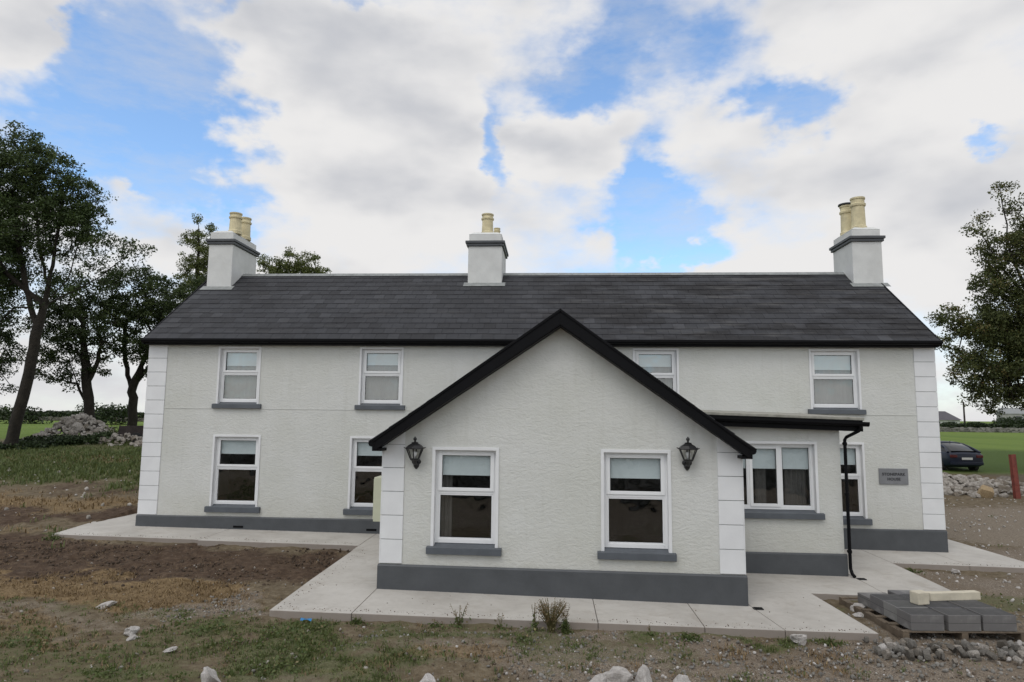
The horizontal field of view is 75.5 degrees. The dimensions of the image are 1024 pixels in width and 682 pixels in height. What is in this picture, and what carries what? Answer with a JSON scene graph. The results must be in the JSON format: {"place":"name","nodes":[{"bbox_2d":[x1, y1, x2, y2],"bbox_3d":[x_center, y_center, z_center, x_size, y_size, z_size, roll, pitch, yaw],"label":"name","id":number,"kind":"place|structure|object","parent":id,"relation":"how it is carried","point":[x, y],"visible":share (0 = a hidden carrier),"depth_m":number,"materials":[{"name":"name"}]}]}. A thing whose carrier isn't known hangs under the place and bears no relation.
{"place":"outdoors","nodes":[
{"label":"outdoors","id":0,"kind":"place"},
{"bbox_2d":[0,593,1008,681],"bbox_3d":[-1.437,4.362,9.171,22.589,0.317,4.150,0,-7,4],"label":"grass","id":1,"kind":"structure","parent":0,"point":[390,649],"depth_m":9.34,"materials":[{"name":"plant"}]},
{"bbox_2d":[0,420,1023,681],"bbox_3d":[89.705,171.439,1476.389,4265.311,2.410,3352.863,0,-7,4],"label":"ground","id":2,"kind":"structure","parent":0,"point":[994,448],"depth_m":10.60,"materials":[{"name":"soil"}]},
{"bbox_2d":[0,251,31,395],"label":"leafy tree","id":3,"kind":"object","parent":2,"relation":"on","point":[7,336],"visible":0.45,"depth_m":36.28,"materials":[{"name":"green plant"}]},
{"bbox_2d":[0,404,53,423],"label":"shrub","id":4,"kind":"object","parent":2,"relation":"on","point":[30,416],"visible":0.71,"depth_m":85.33,"materials":[{"name":"green plant"}]},
{"bbox_2d":[0,440,62,450],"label":"nettle bed","id":5,"kind":"object","parent":2,"relation":"on","point":[36,444],"visible":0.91,"depth_m":34.40,"materials":[{"name":"green plant"}]},
{"bbox_2d":[42,531,60,540],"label":"weed plant","id":6,"kind":"object","parent":2,"relation":"on","point":[55,537],"visible":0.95,"depth_m":16.61,"materials":[{"name":"green plant"}]},
{"bbox_2d":[0,457,137,531],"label":"gravel","id":7,"kind":"structure","parent":2,"relation":"on","point":[83,494],"depth_m":22.59,"materials":[{"name":"gravel"}]},
{"bbox_2d":[19,430,120,445],"bbox_3d":[-24.621,5.382,36.565,5.900,1.007,2.415,0,-7,4],"label":"nettle bed","id":8,"kind":"object","parent":2,"relation":"on","point":[68,439],"visible":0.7,"depth_m":35.95,"materials":[{"name":"green plant"}]},
{"bbox_2d":[0,452,139,542],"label":"straw","id":9,"kind":"object","parent":2,"relation":"on","point":[64,498],"visible":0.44,"depth_m":21.55,"materials":[{"name":"plant"}]},
{"bbox_2d":[0,440,141,548],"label":"grass","id":10,"kind":"structure","parent":2,"relation":"on","point":[39,466],"depth_m":28.56,"materials":[{"name":"plant"}]},
{"bbox_2d":[1,441,141,483],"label":"weeds","id":11,"kind":"object","parent":2,"relation":"on","point":[70,461],"visible":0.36,"depth_m":29.24,"materials":[{"name":"green plant"}]},
{"bbox_2d":[3,416,143,421],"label":"stone wall","id":12,"kind":"structure","parent":2,"relation":"on","point":[60,418],"depth_m":114.04,"materials":[{"name":"stone"}]},
{"bbox_2d":[36,412,113,436],"bbox_3d":[-25.744,5.112,39.436,6.003,1.714,3.354,0,-7,4],"label":"rubble","id":13,"kind":"object","parent":2,"relation":"on","point":[91,420],"visible":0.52,"depth_m":38.90,"materials":[{"name":"stone"}]},
{"bbox_2d":[65,418,76,427],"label":"rubble rock","id":14,"kind":"object","parent":13,"relation":"on","point":[70,422],"visible":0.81,"depth_m":38.60,"materials":[{"name":"stone"}]},
{"bbox_2d":[72,422,82,431],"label":"rubble rock","id":15,"kind":"object","parent":13,"relation":"on","point":[78,425],"visible":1,"depth_m":38.38,"materials":[{"name":"stone"}]},
{"bbox_2d":[17,263,132,417],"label":"sycamore tree","id":16,"kind":"object","parent":2,"relation":"on","point":[81,312],"visible":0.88,"depth_m":41.67,"materials":[{"name":"green plant"}]},
{"bbox_2d":[10,410,143,417],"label":"hedge","id":17,"kind":"object","parent":2,"relation":"on","point":[52,413],"visible":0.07,"depth_m":119.86,"materials":[{"name":"green plant"}]},
{"bbox_2d":[0,120,157,448],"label":"ash tree","id":18,"kind":"object","parent":2,"relation":"on","point":[42,204],"visible":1,"depth_m":33.78,"materials":[{"name":"green plant"}]},
{"bbox_2d":[65,402,127,424],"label":"shrub","id":19,"kind":"object","parent":2,"relation":"on","point":[103,414],"visible":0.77,"depth_m":84.20,"materials":[{"name":"green plant"}]},
{"bbox_2d":[95,601,116,609],"bbox_3d":[-6.880,4.471,11.201,0.255,0.090,0.321,-16,-3,31],"label":"boulder","id":20,"kind":"object","parent":2,"relation":"on","point":[107,604],"visible":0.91,"depth_m":11.16,"materials":[{"name":"stone"}]},
{"bbox_2d":[88,433,142,445],"bbox_3d":[-20.820,5.447,36.218,5.000,0.839,1.528,0,-7,4],"label":"rubble","id":21,"kind":"object","parent":2,"relation":"on","point":[129,435],"visible":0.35,"depth_m":36.09,"materials":[{"name":"stone"}]},
{"bbox_2d":[104,422,126,439],"bbox_3d":[-22.537,5.281,37.981,1.622,1.320,1.361,0,-7,4],"label":"shrub","id":22,"kind":"object","parent":2,"relation":"on","point":[114,429],"visible":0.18,"depth_m":38.04,"materials":[{"name":"green plant"}]},
{"bbox_2d":[118,426,143,442],"bbox_3d":[-20.993,5.423,38.158,2.782,1.045,1.560,2,-7,-16],"label":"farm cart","id":23,"kind":"object","parent":2,"relation":"on","point":[135,430],"visible":0.3,"depth_m":37.36,"materials":[{"name":"wood"}]},
{"bbox_2d":[124,626,139,635],"bbox_3d":[-5.708,4.328,9.886,0.226,0.137,0.174,-1,-7,10],"label":"boulder","id":24,"kind":"object","parent":2,"relation":"on","point":[131,630],"visible":0.95,"depth_m":9.84,"materials":[{"name":"stone"}]},
{"bbox_2d":[87,263,206,425],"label":"sycamore tree","id":25,"kind":"object","parent":2,"relation":"on","point":[148,311],"visible":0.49,"depth_m":43.41,"materials":[{"name":"green plant"}]},
{"bbox_2d":[3,608,336,681],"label":"weeds","id":26,"kind":"object","parent":2,"relation":"on","point":[240,640],"visible":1,"depth_m":9.38,"materials":[{"name":"green plant"}]},
{"bbox_2d":[163,646,177,652],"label":"boulder","id":27,"kind":"object","parent":2,"relation":"on","point":[174,648],"visible":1,"depth_m":9.20,"materials":[{"name":"stone"}]},
{"bbox_2d":[0,537,349,610],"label":"soil clods","id":28,"kind":"object","parent":2,"relation":"on","point":[138,558],"visible":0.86,"depth_m":14.48,"materials":[{"name":"soil"}]},
{"bbox_2d":[172,213,218,302],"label":"slender tree","id":29,"kind":"object","parent":2,"relation":"on","point":[199,264],"visible":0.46,"depth_m":49.62,"materials":[{"name":"green plant"}]},
{"bbox_2d":[201,666,220,681],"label":"boulder","id":30,"kind":"object","parent":2,"relation":"on","point":[208,674],"visible":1,"depth_m":7.92,"materials":[{"name":"stone"}]},
{"bbox_2d":[256,246,331,273],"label":"round tree","id":31,"kind":"object","parent":2,"relation":"on","point":[298,266],"visible":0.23,"depth_m":54.49,"materials":[{"name":"green plant"}]},
{"bbox_2d":[344,614,367,626],"bbox_3d":[-2.465,4.463,10.548,0.336,0.178,0.308,-6,-9,43],"label":"weed plant","id":32,"kind":"object","parent":2,"relation":"on","point":[354,621],"visible":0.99,"depth_m":10.54,"materials":[{"name":"green plant"}]},
{"bbox_2d":[420,673,435,681],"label":"boulder","id":33,"kind":"object","parent":2,"relation":"on","point":[428,677],"visible":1,"depth_m":8.11,"materials":[{"name":"stone"}]},
{"bbox_2d":[425,619,445,629],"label":"weed plant","id":34,"kind":"object","parent":2,"relation":"on","point":[433,624],"visible":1,"depth_m":10.42,"materials":[{"name":"green plant"}]},
{"bbox_2d":[0,568,878,681],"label":"straw","id":35,"kind":"object","parent":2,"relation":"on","point":[203,584],"visible":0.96,"depth_m":11.55,"materials":[{"name":"plant"}]},
{"bbox_2d":[442,604,470,630],"bbox_3d":[-0.903,4.353,10.433,0.483,0.416,0.438,0,-7,4],"label":"weed plant","id":36,"kind":"object","parent":2,"relation":"on","point":[459,624],"visible":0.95,"depth_m":10.42,"materials":[{"name":"green plant"}]},
{"bbox_2d":[492,613,508,631],"bbox_3d":[-0.177,4.437,10.400,0.260,0.286,0.254,0,-7,4],"label":"weed plant","id":37,"kind":"object","parent":2,"relation":"on","point":[500,627],"visible":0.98,"depth_m":10.42,"materials":[{"name":"green plant"}]},
{"bbox_2d":[0,540,1022,681],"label":"straw","id":38,"kind":"object","parent":2,"relation":"on","point":[417,626],"visible":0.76,"depth_m":9.84,"materials":[{"name":"plant"}]},
{"bbox_2d":[531,603,540,630],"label":"weed plant","id":39,"kind":"object","parent":2,"relation":"on","point":[535,624],"visible":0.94,"depth_m":10.41,"materials":[{"name":"green plant"}]},
{"bbox_2d":[135,196,947,605],"bbox_3d":[0.537,0.343,18.612,21.870,10.610,13.134,0,-7,4],"label":"farmhouse","id":40,"kind":"object","parent":2,"relation":"on","point":[551,422],"visible":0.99,"depth_m":17.61,"materials":[{"name":"white paint"}]},
{"bbox_2d":[204,435,260,512],"bbox_3d":[-7.664,3.670,18.377,1.550,2.110,0.307,0,-7,4],"label":"window","id":41,"kind":"structure","parent":40,"relation":"in","point":[222,444],"depth_m":18.40,"materials":[{"name":"white plastic"}]},
{"bbox_2d":[211,346,261,408],"bbox_3d":[-7.685,1.032,18.680,1.395,1.740,0.307,0,-7,4],"label":"window","id":42,"kind":"structure","parent":40,"relation":"in","point":[239,368],"depth_m":18.76,"materials":[{"name":"white plastic"}]},
{"bbox_2d":[343,436,382,514],"bbox_3d":[-3.791,3.682,18.138,1.550,2.110,0.307,0,-7,4],"label":"window","id":43,"kind":"structure","parent":40,"relation":"in","point":[359,446],"depth_m":18.18,"materials":[{"name":"white plastic"}]},
{"bbox_2d":[373,476,381,521],"bbox_3d":[-2.572,3.221,13.533,0.446,0.880,0.400,0,-7,5],"label":"meter cabinet","id":44,"kind":"object","parent":40,"relation":"attached to","point":[377,499],"visible":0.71,"depth_m":13.35,"materials":[{"name":"plastic"}]},
{"bbox_2d":[354,347,404,409],"bbox_3d":[-3.632,1.045,18.430,1.395,1.740,0.307,0,-7,4],"label":"window","id":45,"kind":"structure","parent":40,"relation":"in","point":[381,372],"depth_m":18.51,"materials":[{"name":"white plastic"}]},
{"bbox_2d":[404,436,425,468],"bbox_3d":[-1.817,2.094,12.374,0.387,0.613,0.386,0,-7,5],"label":"wall lantern","id":46,"kind":"object","parent":40,"relation":"attached to","point":[416,462],"depth_m":12.33,"materials":[{"name":"black metal"}]},
{"bbox_2d":[426,447,501,555],"bbox_3d":[-0.870,2.983,12.434,1.404,1.958,0.363,0,-7,5],"label":"window","id":47,"kind":"structure","parent":40,"relation":"in","point":[447,462],"depth_m":12.45,"materials":[{"name":"white plastic"}]},
{"bbox_2d":[597,449,676,561],"bbox_3d":[2.265,2.978,12.107,1.405,1.958,0.307,0,-7,5],"label":"window","id":48,"kind":"structure","parent":40,"relation":"in","point":[615,463],"depth_m":12.13,"materials":[{"name":"white plastic"}]},
{"bbox_2d":[633,348,678,393],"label":"window","id":49,"kind":"structure","parent":40,"relation":"in","point":[663,363],"depth_m":18.08,"materials":[{"name":"white plastic"}]},
{"bbox_2d":[677,437,699,470],"bbox_3d":[3.169,2.032,11.906,0.387,0.613,0.386,0,-7,5],"label":"wall lantern","id":50,"kind":"object","parent":40,"relation":"attached to","point":[687,446],"depth_m":11.86,"materials":[{"name":"black metal"}]},
{"bbox_2d":[743,441,824,519],"bbox_3d":[5.549,3.025,14.493,2.360,1.650,0.363,0,-7,4],"label":"window","id":51,"kind":"structure","parent":40,"relation":"in","point":[793,457],"depth_m":14.53,"materials":[{"name":"white plastic"}]},
{"bbox_2d":[808,349,866,414],"bbox_3d":[8.605,1.084,17.676,1.475,1.740,0.307,0,-7,4],"label":"window","id":52,"kind":"structure","parent":40,"relation":"in","point":[834,374],"depth_m":17.76,"materials":[{"name":"white plastic"}]},
{"bbox_2d":[840,442,872,524],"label":"window","id":53,"kind":"structure","parent":40,"relation":"in","point":[855,450],"depth_m":17.36,"materials":[{"name":"white plastic"}]},
{"bbox_2d":[878,468,908,484],"bbox_3d":[9.939,3.530,17.227,0.730,0.410,0.028,0,-7,4],"label":"house sign","id":54,"kind":"object","parent":40,"relation":"attached to","point":[893,476],"visible":1,"depth_m":17.22,"materials":[{"name":"stone"}]},
{"bbox_2d":[534,598,567,635],"bbox_3d":[0.621,4.324,10.395,0.549,0.529,0.530,0,-7,4],"label":"weed plant","id":55,"kind":"object","parent":2,"relation":"on","point":[551,616],"visible":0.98,"depth_m":10.33,"materials":[{"name":"green plant"}]},
{"bbox_2d":[554,605,571,634],"bbox_3d":[0.794,4.338,10.353,0.275,0.498,0.215,0,-7,4],"label":"weed plant","id":56,"kind":"object","parent":2,"relation":"on","point":[564,627],"visible":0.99,"depth_m":10.30,"materials":[{"name":"green plant"}]},
{"bbox_2d":[589,671,610,681],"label":"boulder","id":57,"kind":"object","parent":2,"relation":"on","point":[601,677],"visible":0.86,"depth_m":8.19,"materials":[{"name":"stone"}]},
{"bbox_2d":[605,666,632,681],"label":"boulder","id":58,"kind":"object","parent":2,"relation":"on","point":[617,674],"visible":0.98,"depth_m":8.19,"materials":[{"name":"stone"}]},
{"bbox_2d":[634,664,652,681],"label":"boulder","id":59,"kind":"object","parent":2,"relation":"on","point":[643,674],"visible":1,"depth_m":8.31,"materials":[{"name":"stone"}]},
{"bbox_2d":[673,674,690,681],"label":"boulder","id":60,"kind":"object","parent":2,"relation":"on","point":[681,678],"visible":1,"depth_m":8.19,"materials":[{"name":"stone"}]},
{"bbox_2d":[665,630,702,642],"bbox_3d":[2.647,4.551,10.186,0.592,0.143,0.507,0,-7,4],"label":"weed plant","id":61,"kind":"object","parent":2,"relation":"on","point":[690,636],"visible":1,"depth_m":10.17,"materials":[{"name":"green plant"}]},
{"bbox_2d":[790,634,806,645],"bbox_3d":[4.377,4.542,10.108,0.291,0.169,0.201,1,-7,-7],"label":"boulder","id":62,"kind":"object","parent":2,"relation":"on","point":[801,639],"visible":1,"depth_m":10.02,"materials":[{"name":"stone"}]},
{"bbox_2d":[817,634,841,647],"bbox_3d":[4.826,4.563,10.077,0.391,0.164,0.297,-4,-8,34],"label":"weed plant","id":63,"kind":"object","parent":2,"relation":"on","point":[830,641],"visible":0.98,"depth_m":10.06,"materials":[{"name":"green plant"}]},
{"bbox_2d":[850,603,866,611],"bbox_3d":[6.208,4.780,11.845,0.273,0.165,0.217,-5,-4,-15],"label":"boulder","id":64,"kind":"object","parent":2,"relation":"on","point":[857,604],"visible":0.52,"depth_m":11.82,"materials":[{"name":"stone"}]},
{"bbox_2d":[881,649,891,658],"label":"crushed stone","id":65,"kind":"object","parent":2,"relation":"on","point":[886,653],"visible":1,"depth_m":9.46,"materials":[{"name":"stone"}]},
{"bbox_2d":[905,649,914,660],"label":"crushed stone","id":66,"kind":"object","parent":2,"relation":"on","point":[910,656],"visible":1,"depth_m":9.44,"materials":[{"name":"stone"}]},
{"bbox_2d":[913,649,922,657],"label":"crushed stone","id":67,"kind":"object","parent":2,"relation":"on","point":[917,653],"visible":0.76,"depth_m":9.51,"materials":[{"name":"stone"}]},
{"bbox_2d":[922,649,930,660],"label":"crushed stone","id":68,"kind":"object","parent":2,"relation":"on","point":[926,655],"visible":1,"depth_m":9.44,"materials":[{"name":"stone"}]},
{"bbox_2d":[839,597,1023,640],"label":"wooden pallet","id":69,"kind":"object","parent":2,"relation":"on","point":[890,627],"visible":0.45,"depth_m":10.61,"materials":[{"name":"brown wood"}]},
{"bbox_2d":[857,592,886,607],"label":"paving blocks","id":70,"kind":"object","parent":69,"relation":"on","point":[863,598],"depth_m":11.87,"materials":[{"name":"concrete"}]},
{"bbox_2d":[870,594,909,614],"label":"paving blocks","id":71,"kind":"object","parent":69,"relation":"on","point":[876,602],"depth_m":11.40,"materials":[{"name":"concrete"}]},
{"bbox_2d":[888,590,909,594],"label":"paving blocks","id":72,"kind":"object","parent":69,"relation":"on","point":[899,592],"depth_m":11.92,"materials":[{"name":"concrete"}]},
{"bbox_2d":[883,601,927,621],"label":"paving blocks","id":73,"kind":"object","parent":69,"relation":"on","point":[890,610],"depth_m":10.97,"materials":[{"name":"concrete"}]},
{"bbox_2d":[910,590,929,604],"bbox_3d":[6.801,4.280,11.039,0.230,0.200,0.180,2,-7,-15],"label":"concrete block","id":74,"kind":"object","parent":73,"relation":"on","point":[919,597],"depth_m":10.97,"materials":[{"name":"concrete"}]},
{"bbox_2d":[896,608,944,630],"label":"paving blocks","id":75,"kind":"object","parent":69,"relation":"on","point":[919,619],"depth_m":10.40,"materials":[{"name":"concrete"}]},
{"bbox_2d":[924,601,960,609],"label":"paving blocks","id":76,"kind":"object","parent":69,"relation":"on","point":[938,604],"depth_m":10.94,"materials":[{"name":"concrete"}]},
{"bbox_2d":[932,608,980,630],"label":"paving blocks","id":77,"kind":"object","parent":69,"relation":"on","point":[958,619],"depth_m":10.39,"materials":[{"name":"concrete"}]},
{"bbox_2d":[949,601,995,609],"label":"paving blocks","id":78,"kind":"object","parent":69,"relation":"on","point":[969,604],"depth_m":11.01,"materials":[{"name":"concrete"}]},
{"bbox_2d":[966,608,1016,631],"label":"paving blocks","id":79,"kind":"object","parent":69,"relation":"on","point":[995,619],"depth_m":10.41,"materials":[{"name":"concrete"}]},
{"bbox_2d":[938,411,960,423],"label":"bungalow","id":80,"kind":"object","parent":2,"relation":"on","point":[944,416],"visible":0.19,"depth_m":131.76,"materials":[{"name":"grey"}]},
{"bbox_2d":[946,643,955,652],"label":"crushed stone","id":81,"kind":"object","parent":2,"relation":"on","point":[951,647],"visible":1,"depth_m":9.69,"materials":[{"name":"stone"}]},
{"bbox_2d":[940,441,983,470],"bbox_3d":[22.489,5.967,34.856,2.040,1.508,4.473,1,-6,1],"label":"parked car","id":82,"kind":"object","parent":2,"relation":"on","point":[955,454],"visible":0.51,"depth_m":32.83,"materials":[{"name":"blue paint"}]},
{"bbox_2d":[956,646,968,657],"bbox_3d":[6.542,4.513,9.619,0.077,0.151,0.172,-37,23,9],"label":"crushed stone","id":83,"kind":"object","parent":2,"relation":"on","point":[962,652],"visible":1,"depth_m":9.57,"materials":[{"name":"stone"}]},
{"bbox_2d":[923,180,1023,417],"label":"beech tree","id":84,"kind":"object","parent":2,"relation":"on","point":[993,328],"visible":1,"depth_m":27.79,"materials":[{"name":"green plant"}]},
{"bbox_2d":[923,498,1023,603],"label":"gravel","id":85,"kind":"structure","parent":2,"relation":"on","point":[1004,580],"depth_m":19.28,"materials":[{"name":"gravel"}]},
{"bbox_2d":[967,650,979,656],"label":"crushed stone","id":86,"kind":"object","parent":2,"relation":"on","point":[972,653],"visible":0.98,"depth_m":9.54,"materials":[{"name":"stone"}]},
{"bbox_2d":[939,427,1023,432],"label":"stone wall","id":87,"kind":"structure","parent":2,"relation":"on","point":[983,429],"depth_m":95.11,"materials":[{"name":"stone"}]},
{"bbox_2d":[939,421,1023,427],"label":"hedge","id":88,"kind":"object","parent":2,"relation":"on","point":[974,424],"visible":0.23,"depth_m":98.73,"materials":[{"name":"green plant"}]},
{"bbox_2d":[942,473,1023,496],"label":"rubble","id":89,"kind":"object","parent":2,"relation":"on","point":[947,479],"visible":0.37,"depth_m":26.60,"materials":[{"name":"stone"}]},
{"bbox_2d":[979,643,988,650],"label":"crushed stone","id":90,"kind":"object","parent":2,"relation":"on","point":[983,646],"visible":0.8,"depth_m":9.78,"materials":[{"name":"stone"}]},
{"bbox_2d":[977,485,993,497],"bbox_3d":[18.108,5.810,25.301,0.711,0.456,0.474,8,21,-13],"label":"rubble rock","id":91,"kind":"object","parent":2,"relation":"on","point":[984,491],"visible":0.87,"depth_m":25.14,"materials":[{"name":"beige stone"}]},
{"bbox_2d":[985,651,997,659],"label":"crushed stone","id":92,"kind":"object","parent":2,"relation":"on","point":[990,655],"visible":1,"depth_m":9.43,"materials":[{"name":"stone"}]},
{"bbox_2d":[980,515,1023,611],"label":"weeds","id":93,"kind":"object","parent":2,"relation":"on","point":[1000,593],"visible":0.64,"depth_m":13.05,"materials":[{"name":"green plant"}]},
{"bbox_2d":[997,639,1007,647],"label":"crushed stone","id":94,"kind":"object","parent":2,"relation":"on","point":[1001,643],"visible":0.8,"depth_m":10.00,"materials":[{"name":"stone"}]},
{"bbox_2d":[996,476,1010,485],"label":"rubble rock","id":95,"kind":"object","parent":2,"relation":"on","point":[1005,478],"visible":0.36,"depth_m":28.19,"materials":[{"name":"stone"}]},
{"bbox_2d":[991,415,1023,423],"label":"bush","id":96,"kind":"object","parent":2,"relation":"on","point":[1017,420],"visible":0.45,"depth_m":111.27,"materials":[{"name":"green plant"}]},
{"bbox_2d":[996,408,1023,422],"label":"stone building","id":97,"kind":"structure","parent":2,"relation":"on","point":[1013,412],"depth_m":123.56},
{"bbox_2d":[1008,649,1018,656],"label":"crushed stone","id":98,"kind":"object","parent":2,"relation":"on","point":[1011,653],"visible":0.72,"depth_m":9.49,"materials":[{"name":"stone"}]},
{"bbox_2d":[1008,454,1020,498],"bbox_3d":[19.064,5.288,25.047,0.220,1.960,0.130,0,-7,-9],"label":"steel post","id":99,"kind":"object","parent":2,"relation":"on","point":[1014,477],"visible":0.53,"depth_m":25.04,"materials":[{"name":"metal"}]},
{"bbox_2d":[1011,643,1019,651],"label":"crushed stone","id":100,"kind":"object","parent":2,"relation":"on","point":[1014,646],"visible":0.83,"depth_m":9.81,"materials":[{"name":"stone"}]},
{"bbox_2d":[1012,655,1022,664],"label":"crushed stone","id":101,"kind":"object","parent":2,"relation":"on","point":[1015,658],"visible":1,"depth_m":9.30,"materials":[{"name":"stone"}]},
{"bbox_2d":[1016,650,1023,661],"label":"crushed stone","id":102,"kind":"object","parent":2,"relation":"on","point":[1020,653],"visible":0.72,"depth_m":9.48,"materials":[{"name":"stone"}]},
{"bbox_2d":[0,601,1023,681],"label":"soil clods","id":103,"kind":"object","parent":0,"point":[700,658],"visible":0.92,"depth_m":9.27,"materials":[{"name":"soil"}]},
{"bbox_2d":[0,0,1023,420],"label":"sky","id":104,"kind":"structure","parent":0,"point":[365,136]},
{"bbox_2d":[4,541,1023,681],"bbox_3d":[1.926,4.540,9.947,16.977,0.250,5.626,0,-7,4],"label":"gravel","id":105,"kind":"structure","parent":0,"point":[827,679],"depth_m":9.30,"materials":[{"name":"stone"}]},
{"bbox_2d":[52,513,1023,640],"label":"path","id":106,"kind":"structure","parent":0,"point":[784,602],"depth_m":11.88,"materials":[{"name":"concrete"}]},
{"bbox_2d":[73,533,1011,635],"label":"soil clods","id":107,"kind":"object","parent":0,"point":[507,617],"visible":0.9,"depth_m":10.89,"materials":[{"name":"soil"}]},
{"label":"paving blocks","id":108,"kind":"object","parent":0,"visible":0},
{"bbox_2d":[926,590,980,600],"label":"timber beam","id":109,"kind":"structure","parent":108,"relation":"on","point":[954,595],"depth_m":11.25,"materials":[{"name":"wood"}]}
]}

